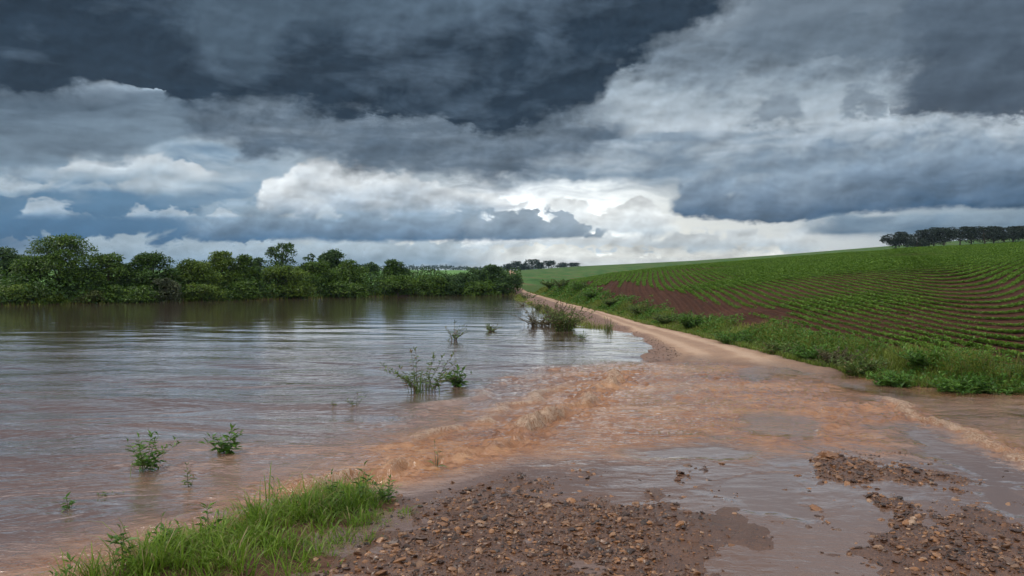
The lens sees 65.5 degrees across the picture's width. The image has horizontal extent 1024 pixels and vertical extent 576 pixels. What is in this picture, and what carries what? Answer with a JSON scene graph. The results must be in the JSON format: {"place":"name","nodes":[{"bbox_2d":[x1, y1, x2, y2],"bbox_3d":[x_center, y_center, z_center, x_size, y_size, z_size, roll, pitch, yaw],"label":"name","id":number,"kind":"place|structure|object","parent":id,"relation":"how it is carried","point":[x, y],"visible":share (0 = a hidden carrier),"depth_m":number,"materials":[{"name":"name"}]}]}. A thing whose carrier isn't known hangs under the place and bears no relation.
{"place":"outdoors","nodes":[
{"label":"outdoors","id":0,"kind":"place"},
{"bbox_2d":[0,295,1023,575],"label":"water","id":1,"kind":"structure","parent":0,"point":[88,391],"depth_m":12.91,"materials":[{"name":"brown liquid"}]},
{"bbox_2d":[61,492,76,511],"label":"water plant","id":2,"kind":"object","parent":1,"relation":"in","point":[71,502],"visible":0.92,"depth_m":8.17,"materials":[{"name":"green plant"}]},
{"bbox_2d":[124,429,180,474],"bbox_3d":[-4.526,2.131,9.985,0.726,0.736,0.619,0,1,-26],"label":"water plant","id":3,"kind":"object","parent":1,"relation":"in","point":[143,462],"visible":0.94,"depth_m":9.92,"materials":[{"name":"green plant"}]},
{"bbox_2d":[181,463,195,486],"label":"water plant","id":4,"kind":"object","parent":1,"relation":"in","point":[187,477],"visible":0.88,"depth_m":9.06,"materials":[{"name":"green plant"}]},
{"bbox_2d":[199,423,242,453],"bbox_3d":[-3.918,2.161,10.892,0.633,0.649,0.499,0,1,0],"label":"water plant","id":5,"kind":"object","parent":1,"relation":"in","point":[226,447],"visible":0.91,"depth_m":10.84,"materials":[{"name":"green plant"}]},
{"bbox_2d":[372,347,471,393],"bbox_3d":[-1.801,1.818,16.983,2.025,1.165,2.354,0,1,0],"label":"flooded shrub","id":6,"kind":"object","parent":1,"relation":"in","point":[414,384],"visible":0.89,"depth_m":16.71,"materials":[{"name":"green plant"}]},
{"bbox_2d":[429,440,446,466],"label":"water plant","id":7,"kind":"object","parent":1,"relation":"in","point":[437,457],"visible":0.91,"depth_m":9.98,"materials":[{"name":"green plant"}]},
{"bbox_2d":[444,320,466,339],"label":"water plant","id":8,"kind":"object","parent":1,"relation":"in","point":[453,335],"visible":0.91,"depth_m":30.02,"materials":[{"name":"green plant"}]},
{"bbox_2d":[444,364,467,386],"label":"water plant","id":9,"kind":"object","parent":1,"relation":"on","point":[458,381],"visible":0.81,"depth_m":17.45,"materials":[{"name":"green plant"}]},
{"bbox_2d":[485,324,502,330],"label":"water plant","id":10,"kind":"object","parent":1,"relation":"in","point":[489,328],"visible":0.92,"depth_m":35.13,"materials":[{"name":"green plant"}]},
{"bbox_2d":[519,292,538,298],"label":"water plant","id":11,"kind":"object","parent":1,"relation":"on","point":[524,296],"visible":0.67,"depth_m":81.83,"materials":[{"name":"green plant"}]},
{"bbox_2d":[529,299,545,309],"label":"water plant","id":12,"kind":"object","parent":1,"relation":"on","point":[537,307],"visible":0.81,"depth_m":57.73,"materials":[{"name":"green plant"}]},
{"bbox_2d":[503,309,574,325],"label":"flooded shrub","id":13,"kind":"object","parent":1,"relation":"in","point":[534,322],"visible":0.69,"depth_m":38.77,"materials":[{"name":"green plant"}]},
{"bbox_2d":[533,299,569,324],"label":"flooded shrub","id":14,"kind":"object","parent":1,"relation":"in","point":[560,307],"visible":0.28,"depth_m":39.90,"materials":[{"name":"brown plant"}]},
{"bbox_2d":[537,303,595,330],"bbox_3d":[2.370,1.416,35.498,2.546,1.464,2.120,0,1,-14],"label":"flooded shrub","id":15,"kind":"object","parent":1,"relation":"in","point":[559,324],"visible":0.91,"depth_m":35.28,"materials":[{"name":"green plant"}]},
{"bbox_2d":[809,504,821,510],"bbox_3d":[3.143,2.267,8.217,0.139,0.042,0.148,0,1,0],"label":"stone","id":16,"kind":"object","parent":1,"relation":"on","point":[814,507],"visible":1,"depth_m":8.21,"materials":[{"name":"beige stone"}]},
{"bbox_2d":[0,282,1023,575],"bbox_3d":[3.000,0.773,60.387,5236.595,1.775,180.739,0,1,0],"label":"ground","id":17,"kind":"structure","parent":0,"point":[326,560],"depth_m":6.80,"materials":[{"name":"soil"}]},
{"bbox_2d":[0,246,36,286],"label":"broadleaf tree","id":18,"kind":"object","parent":17,"relation":"on","point":[6,254],"visible":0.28,"depth_m":79.86,"materials":[{"name":"green plant"}]},
{"bbox_2d":[0,283,47,302],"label":"river bush","id":19,"kind":"object","parent":17,"relation":"on","point":[8,290],"visible":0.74,"depth_m":67.97,"materials":[{"name":"green plant"}]},
{"bbox_2d":[30,294,69,303],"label":"river bush","id":20,"kind":"object","parent":17,"relation":"on","point":[50,297],"visible":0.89,"depth_m":69.54,"materials":[{"name":"green plant"}]},
{"bbox_2d":[7,233,99,295],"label":"broadleaf tree","id":21,"kind":"object","parent":17,"relation":"on","point":[51,259],"visible":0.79,"depth_m":72.70,"materials":[{"name":"green plant"}]},
{"bbox_2d":[49,552,75,575],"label":"grass weed","id":22,"kind":"object","parent":17,"relation":"on","point":[68,565],"depth_m":6.20,"materials":[{"name":"green plant"}]},
{"bbox_2d":[72,290,105,302],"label":"river bush","id":23,"kind":"object","parent":17,"relation":"on","point":[94,294],"visible":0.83,"depth_m":71.58,"materials":[{"name":"green plant"}]},
{"bbox_2d":[94,285,126,302],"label":"river bush","id":24,"kind":"object","parent":17,"relation":"on","point":[112,291],"visible":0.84,"depth_m":72.74,"materials":[{"name":"green plant"}]},
{"bbox_2d":[88,252,134,289],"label":"broadleaf tree","id":25,"kind":"object","parent":17,"relation":"on","point":[116,267],"visible":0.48,"depth_m":75.61,"materials":[{"name":"green plant"}]},
{"bbox_2d":[102,523,137,564],"bbox_3d":[-3.233,2.240,6.592,0.270,0.562,0.236,0,1,28],"label":"grass weed","id":26,"kind":"object","parent":17,"relation":"on","point":[118,539],"depth_m":6.58,"materials":[{"name":"green plant"}]},
{"bbox_2d":[117,284,161,302],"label":"river bush","id":27,"kind":"object","parent":17,"relation":"on","point":[132,291],"visible":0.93,"depth_m":73.56,"materials":[{"name":"green plant"}]},
{"bbox_2d":[120,250,189,289],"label":"broadleaf tree","id":28,"kind":"object","parent":17,"relation":"on","point":[146,261],"visible":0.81,"depth_m":77.30,"materials":[{"name":"green plant"}]},
{"bbox_2d":[144,511,181,542],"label":"grass weed","id":29,"kind":"object","parent":17,"relation":"on","point":[162,525],"depth_m":7.04,"materials":[{"name":"green plant"}]},
{"bbox_2d":[148,278,183,301],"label":"river bush","id":30,"kind":"object","parent":17,"relation":"on","point":[171,284],"visible":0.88,"depth_m":75.41,"materials":[{"name":"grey plant"}]},
{"bbox_2d":[174,258,226,294],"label":"broadleaf tree","id":31,"kind":"object","parent":17,"relation":"on","point":[199,270],"visible":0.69,"depth_m":80.17,"materials":[{"name":"green plant"}]},
{"bbox_2d":[180,283,230,300],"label":"river bush","id":32,"kind":"object","parent":17,"relation":"on","point":[203,289],"visible":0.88,"depth_m":77.99,"materials":[{"name":"green plant"}]},
{"bbox_2d":[194,502,225,537],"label":"grass weed","id":33,"kind":"object","parent":17,"relation":"on","point":[207,519],"depth_m":7.34,"materials":[{"name":"green plant"}]},
{"bbox_2d":[19,462,419,575],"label":"foreground grass","id":34,"kind":"structure","parent":17,"relation":"on","point":[259,521],"depth_m":6.96,"materials":[{"name":"green plant"}]},
{"bbox_2d":[206,251,250,291],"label":"broadleaf tree","id":35,"kind":"object","parent":17,"relation":"on","point":[221,261],"visible":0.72,"depth_m":83.64,"materials":[{"name":"green plant"}]},
{"bbox_2d":[224,279,260,299],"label":"river bush","id":36,"kind":"object","parent":17,"relation":"on","point":[247,285],"visible":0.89,"depth_m":81.94,"materials":[{"name":"green plant"}]},
{"bbox_2d":[235,254,263,286],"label":"broadleaf tree","id":37,"kind":"object","parent":17,"relation":"on","point":[245,261],"visible":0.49,"depth_m":85.86,"materials":[{"name":"green plant"}]},
{"bbox_2d":[0,289,515,304],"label":"shore grass","id":38,"kind":"structure","parent":17,"relation":"on","point":[22,303],"depth_m":81.80,"materials":[{"name":"green plant"}]},
{"bbox_2d":[248,257,269,290],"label":"broadleaf tree","id":39,"kind":"object","parent":17,"relation":"on","point":[259,260],"visible":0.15,"depth_m":98.34,"materials":[{"name":"green plant"}]},
{"bbox_2d":[0,265,522,304],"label":"undergrowth","id":40,"kind":"object","parent":17,"relation":"on","point":[8,280],"visible":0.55,"depth_m":77.54,"materials":[{"name":"green plant"}]},
{"bbox_2d":[264,242,297,267],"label":"broadleaf tree","id":41,"kind":"object","parent":17,"relation":"on","point":[281,256],"visible":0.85,"depth_m":93.01,"materials":[{"name":"green plant"}]},
{"bbox_2d":[257,264,316,296],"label":"river bush","id":42,"kind":"object","parent":17,"relation":"on","point":[291,273],"visible":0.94,"depth_m":86.42,"materials":[{"name":"green plant"}]},
{"bbox_2d":[303,253,315,261],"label":"broadleaf tree","id":43,"kind":"object","parent":17,"relation":"on","point":[308,258],"visible":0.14,"depth_m":98.20,"materials":[{"name":"green plant"}]},
{"bbox_2d":[298,259,339,291],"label":"river bush","id":44,"kind":"object","parent":17,"relation":"on","point":[311,266],"visible":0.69,"depth_m":92.31,"materials":[{"name":"green plant"}]},
{"bbox_2d":[316,248,345,279],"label":"broadleaf tree","id":45,"kind":"object","parent":17,"relation":"on","point":[332,257],"visible":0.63,"depth_m":101.94,"materials":[{"name":"green plant"}]},
{"bbox_2d":[325,469,344,498],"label":"grass weed","id":46,"kind":"object","parent":17,"relation":"on","point":[332,485],"depth_m":8.35,"materials":[{"name":"green plant"}]},
{"bbox_2d":[319,280,369,297],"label":"river bush","id":47,"kind":"object","parent":17,"relation":"on","point":[346,289],"visible":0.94,"depth_m":91.29,"materials":[{"name":"green plant"}]},
{"bbox_2d":[325,259,372,290],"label":"broadleaf tree","id":48,"kind":"object","parent":17,"relation":"on","point":[350,269],"visible":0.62,"depth_m":95.29,"materials":[{"name":"green plant"}]},
{"bbox_2d":[352,460,374,499],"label":"grass weed","id":49,"kind":"object","parent":17,"relation":"on","point":[363,478],"depth_m":8.42,"materials":[{"name":"green plant"}]},
{"bbox_2d":[363,262,380,282],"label":"broadleaf tree","id":50,"kind":"object","parent":17,"relation":"on","point":[373,267],"visible":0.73,"depth_m":153.14,"materials":[{"name":"green plant"}]},
{"bbox_2d":[368,474,397,501],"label":"grass weed","id":51,"kind":"object","parent":17,"relation":"on","point":[388,490],"depth_m":8.45,"materials":[{"name":"green plant"}]},
{"bbox_2d":[380,259,411,277],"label":"broadleaf tree","id":52,"kind":"object","parent":17,"relation":"on","point":[393,267],"visible":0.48,"depth_m":102.34,"materials":[{"name":"green plant"}]},
{"bbox_2d":[374,274,426,295],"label":"river bush","id":53,"kind":"object","parent":17,"relation":"on","point":[401,281],"visible":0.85,"depth_m":98.39,"materials":[{"name":"green plant"}]},
{"bbox_2d":[413,274,448,295],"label":"river bush","id":54,"kind":"object","parent":17,"relation":"on","point":[429,286],"visible":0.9,"depth_m":101.16,"materials":[{"name":"green plant"}]},
{"bbox_2d":[434,274,467,294],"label":"river bush","id":55,"kind":"object","parent":17,"relation":"on","point":[459,286],"visible":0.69,"depth_m":102.39,"materials":[{"name":"green plant"}]},
{"bbox_2d":[452,267,488,290],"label":"broadleaf tree","id":56,"kind":"object","parent":17,"relation":"on","point":[466,275],"visible":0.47,"depth_m":105.59,"materials":[{"name":"green plant"}]},
{"bbox_2d":[456,280,500,295],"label":"river bush","id":57,"kind":"object","parent":17,"relation":"on","point":[474,286],"visible":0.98,"depth_m":102.16,"materials":[{"name":"green plant"}]},
{"bbox_2d":[475,264,507,289],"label":"broadleaf tree","id":58,"kind":"object","parent":17,"relation":"on","point":[489,268],"visible":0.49,"depth_m":106.47,"materials":[{"name":"green plant"}]},
{"bbox_2d":[493,271,524,293],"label":"broadleaf tree","id":59,"kind":"object","parent":17,"relation":"on","point":[516,279],"visible":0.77,"depth_m":105.11,"materials":[{"name":"green plant"}]},
{"bbox_2d":[539,279,562,288],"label":"verge shrub","id":60,"kind":"object","parent":17,"relation":"on","point":[547,284],"visible":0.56,"depth_m":98.98,"materials":[{"name":"green plant"}]},
{"bbox_2d":[552,279,575,289],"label":"verge shrub","id":61,"kind":"object","parent":17,"relation":"on","point":[559,284],"visible":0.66,"depth_m":85.12,"materials":[{"name":"green plant"}]},
{"bbox_2d":[514,293,614,328],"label":"bank grass","id":62,"kind":"structure","parent":17,"relation":"on","point":[518,297],"depth_m":42.68,"materials":[{"name":"green plant"}]},
{"bbox_2d":[580,289,606,297],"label":"verge shrub","id":63,"kind":"object","parent":17,"relation":"on","point":[589,294],"visible":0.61,"depth_m":62.08,"materials":[{"name":"green plant"}]},
{"bbox_2d":[602,297,617,305],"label":"verge shrub","id":64,"kind":"object","parent":17,"relation":"on","point":[610,302],"visible":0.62,"depth_m":53.38,"materials":[{"name":"green plant"}]},
{"bbox_2d":[623,303,656,315],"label":"verge shrub","id":65,"kind":"object","parent":17,"relation":"on","point":[636,310],"visible":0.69,"depth_m":43.72,"materials":[{"name":"green plant"}]},
{"bbox_2d":[645,311,690,323],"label":"verge shrub","id":66,"kind":"object","parent":17,"relation":"on","point":[662,319],"visible":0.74,"depth_m":37.18,"materials":[{"name":"green plant"}]},
{"bbox_2d":[670,310,715,328],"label":"verge shrub","id":67,"kind":"object","parent":17,"relation":"on","point":[689,321],"visible":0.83,"depth_m":34.31,"materials":[{"name":"green plant"}]},
{"bbox_2d":[703,328,757,344],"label":"verge shrub","id":68,"kind":"object","parent":17,"relation":"on","point":[725,339],"visible":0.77,"depth_m":27.63,"materials":[{"name":"green plant"}]},
{"bbox_2d":[755,338,805,353],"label":"verge shrub","id":69,"kind":"object","parent":17,"relation":"on","point":[770,346],"visible":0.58,"depth_m":23.73,"materials":[{"name":"green plant"}]},
{"bbox_2d":[781,342,836,359],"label":"verge shrub","id":70,"kind":"object","parent":17,"relation":"on","point":[803,355],"visible":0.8,"depth_m":22.22,"materials":[{"name":"green plant"}]},
{"bbox_2d":[810,346,868,366],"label":"verge shrub","id":71,"kind":"object","parent":17,"relation":"on","point":[827,355],"visible":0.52,"depth_m":20.67,"materials":[{"name":"green plant"}]},
{"bbox_2d":[827,351,889,375],"bbox_3d":[8.407,1.937,19.331,1.334,0.866,1.352,0,1,0],"label":"verge shrub","id":72,"kind":"object","parent":17,"relation":"on","point":[871,364],"visible":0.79,"depth_m":19.21,"materials":[{"name":"green plant"}]},
{"bbox_2d":[863,368,925,387],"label":"verge shrub","id":73,"kind":"object","parent":17,"relation":"on","point":[899,381],"visible":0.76,"depth_m":17.48,"materials":[{"name":"green plant"}]},
{"bbox_2d":[892,345,959,369],"bbox_3d":[9.630,1.752,18.620,1.269,0.867,1.470,1,1,41],"label":"verge shrub","id":74,"kind":"object","parent":17,"relation":"on","point":[915,357],"visible":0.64,"depth_m":18.44,"materials":[{"name":"green plant"}]},
{"bbox_2d":[924,370,999,393],"bbox_3d":[9.424,2.136,16.681,1.397,0.796,1.640,0,1,24],"label":"verge shrub","id":75,"kind":"object","parent":17,"relation":"on","point":[952,386],"visible":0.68,"depth_m":16.52,"materials":[{"name":"green plant"}]},
{"bbox_2d":[950,372,1023,394],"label":"verge shrub","id":76,"kind":"object","parent":17,"relation":"on","point":[1008,392],"visible":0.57,"depth_m":16.45,"materials":[{"name":"green plant"}]},
{"bbox_2d":[0,0,1023,269],"label":"sky","id":77,"kind":"structure","parent":0,"point":[456,133],"materials":[{"name":"grey"}]},
{"bbox_2d":[39,238,1023,284],"bbox_3d":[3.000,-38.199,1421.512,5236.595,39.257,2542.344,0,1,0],"label":"hills","id":78,"kind":"structure","parent":0,"point":[532,276],"depth_m":312.94,"materials":[{"name":"green plant"}]},
{"bbox_2d":[63,264,545,269],"bbox_3d":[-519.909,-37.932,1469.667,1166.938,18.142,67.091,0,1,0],"label":"forest","id":79,"kind":"object","parent":78,"relation":"on","point":[411,267],"visible":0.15,"depth_m":1458.30,"materials":[{"name":"green plant"}]},
{"bbox_2d":[502,263,512,270],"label":"skyline tree","id":80,"kind":"object","parent":78,"relation":"on","point":[508,266],"visible":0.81,"depth_m":583.63,"materials":[{"name":"green plant"}]},
{"bbox_2d":[509,261,520,269],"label":"skyline tree","id":81,"kind":"object","parent":78,"relation":"on","point":[514,264],"visible":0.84,"depth_m":589.15,"materials":[{"name":"green plant"}]},
{"bbox_2d":[518,263,529,269],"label":"skyline tree","id":82,"kind":"object","parent":78,"relation":"on","point":[522,267],"visible":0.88,"depth_m":581.49,"materials":[{"name":"green plant"}]},
{"bbox_2d":[522,259,539,268],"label":"skyline tree","id":83,"kind":"object","parent":78,"relation":"on","point":[532,263],"visible":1,"depth_m":576.93,"materials":[{"name":"green plant"}]},
{"bbox_2d":[535,262,545,268],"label":"skyline tree","id":84,"kind":"object","parent":78,"relation":"on","point":[540,266],"visible":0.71,"depth_m":586.91,"materials":[{"name":"green plant"}]},
{"bbox_2d":[543,260,556,267],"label":"skyline tree","id":85,"kind":"object","parent":78,"relation":"on","point":[548,264],"visible":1,"depth_m":588.66,"materials":[{"name":"green plant"}]},
{"bbox_2d":[554,262,569,267],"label":"skyline tree","id":86,"kind":"object","parent":78,"relation":"on","point":[560,264],"visible":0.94,"depth_m":578.61,"materials":[{"name":"green plant"}]},
{"bbox_2d":[568,262,580,266],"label":"skyline tree","id":87,"kind":"object","parent":78,"relation":"on","point":[573,264],"visible":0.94,"depth_m":578.48,"materials":[{"name":"green plant"}]},
{"bbox_2d":[879,233,909,248],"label":"pine tree","id":88,"kind":"object","parent":78,"relation":"on","point":[892,242],"visible":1,"depth_m":298.67,"materials":[{"name":"green plant"}]},
{"bbox_2d":[890,231,920,246],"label":"pine tree","id":89,"kind":"object","parent":78,"relation":"on","point":[910,236],"visible":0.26,"depth_m":304.40,"materials":[{"name":"green plant"}]},
{"bbox_2d":[903,237,931,246],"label":"tree","id":90,"kind":"object","parent":78,"relation":"on","point":[911,242],"visible":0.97,"depth_m":293.19,"materials":[{"name":"green plant"}]},
{"bbox_2d":[913,229,941,245],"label":"pine tree","id":91,"kind":"object","parent":78,"relation":"on","point":[921,233],"visible":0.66,"depth_m":297.99,"materials":[{"name":"plant"}]},
{"bbox_2d":[920,227,948,245],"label":"pine tree","id":92,"kind":"object","parent":78,"relation":"on","point":[933,228],"visible":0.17,"depth_m":303.55,"materials":[{"name":"plant"}]},
{"bbox_2d":[929,228,960,245],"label":"pine tree","id":93,"kind":"object","parent":78,"relation":"on","point":[950,234],"visible":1,"depth_m":292.67,"materials":[{"name":"plant"}]},
{"bbox_2d":[942,226,975,244],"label":"pine tree","id":94,"kind":"object","parent":78,"relation":"on","point":[966,229],"visible":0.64,"depth_m":297.32,"materials":[{"name":"plant"}]},
{"bbox_2d":[954,228,982,243],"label":"pine tree","id":95,"kind":"object","parent":78,"relation":"on","point":[966,237],"visible":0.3,"depth_m":303.98,"materials":[{"name":"plant"}]},
{"bbox_2d":[962,226,1003,243],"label":"pine tree","id":96,"kind":"object","parent":78,"relation":"on","point":[988,233],"visible":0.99,"depth_m":293.86,"materials":[{"name":"plant"}]},
{"bbox_2d":[978,227,1007,242],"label":"pine tree","id":97,"kind":"object","parent":78,"relation":"on","point":[995,238],"visible":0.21,"depth_m":299.44,"materials":[{"name":"plant"}]},
{"bbox_2d":[990,226,1017,241],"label":"pine tree","id":98,"kind":"object","parent":78,"relation":"on","point":[1005,232],"visible":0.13,"depth_m":303.43,"materials":[{"name":"plant"}]},
{"bbox_2d":[999,227,1023,241],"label":"pine tree","id":99,"kind":"object","parent":78,"relation":"on","point":[1017,234],"visible":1,"depth_m":293.05,"materials":[{"name":"plant"}]},
{"bbox_2d":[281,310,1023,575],"bbox_3d":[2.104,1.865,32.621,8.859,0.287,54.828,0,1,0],"label":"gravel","id":100,"kind":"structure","parent":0,"point":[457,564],"depth_m":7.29,"materials":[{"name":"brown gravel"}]},
{"bbox_2d":[328,288,1023,575],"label":"dirt road","id":101,"kind":"structure","parent":0,"point":[696,348],"depth_m":7.49,"materials":[{"name":"brown soil"}]},
{"bbox_2d":[601,316,615,330],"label":"grass tuft","id":102,"kind":"object","parent":101,"relation":"on","point":[609,329],"visible":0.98,"depth_m":35.03,"materials":[{"name":"green plant"}]},
{"bbox_2d":[817,451,839,458],"bbox_3d":[4.194,2.198,10.579,0.261,0.091,0.315,0,1,-23],"label":"stone","id":103,"kind":"object","parent":101,"relation":"on","point":[828,454],"visible":0.94,"depth_m":10.49,"materials":[{"name":"beige stone"}]},
{"bbox_2d":[531,281,1023,392],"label":"verge grass","id":104,"kind":"structure","parent":0,"point":[894,359],"depth_m":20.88,"materials":[{"name":"green plant"}]},
{"bbox_2d":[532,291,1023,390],"bbox_3d":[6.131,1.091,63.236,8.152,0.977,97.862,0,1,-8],"label":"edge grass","id":105,"kind":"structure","parent":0,"point":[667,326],"depth_m":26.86,"materials":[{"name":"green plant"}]},
{"bbox_2d":[581,252,1023,364],"bbox_3d":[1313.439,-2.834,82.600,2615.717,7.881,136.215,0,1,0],"label":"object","id":106,"kind":"structure","parent":0,"point":[680,302],"depth_m":35.24,"materials":[{"name":"green plant"}]},
{"bbox_2d":[570,280,594,290],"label":"verge shrub","id":107,"kind":"object","parent":106,"relation":"on","point":[575,284],"visible":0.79,"depth_m":72.76,"materials":[{"name":"green plant"}]},
{"bbox_2d":[566,241,1023,361],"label":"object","id":108,"kind":"object","parent":106,"relation":"on","point":[815,265],"visible":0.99,"depth_m":45.05,"materials":[{"name":"green plant"}]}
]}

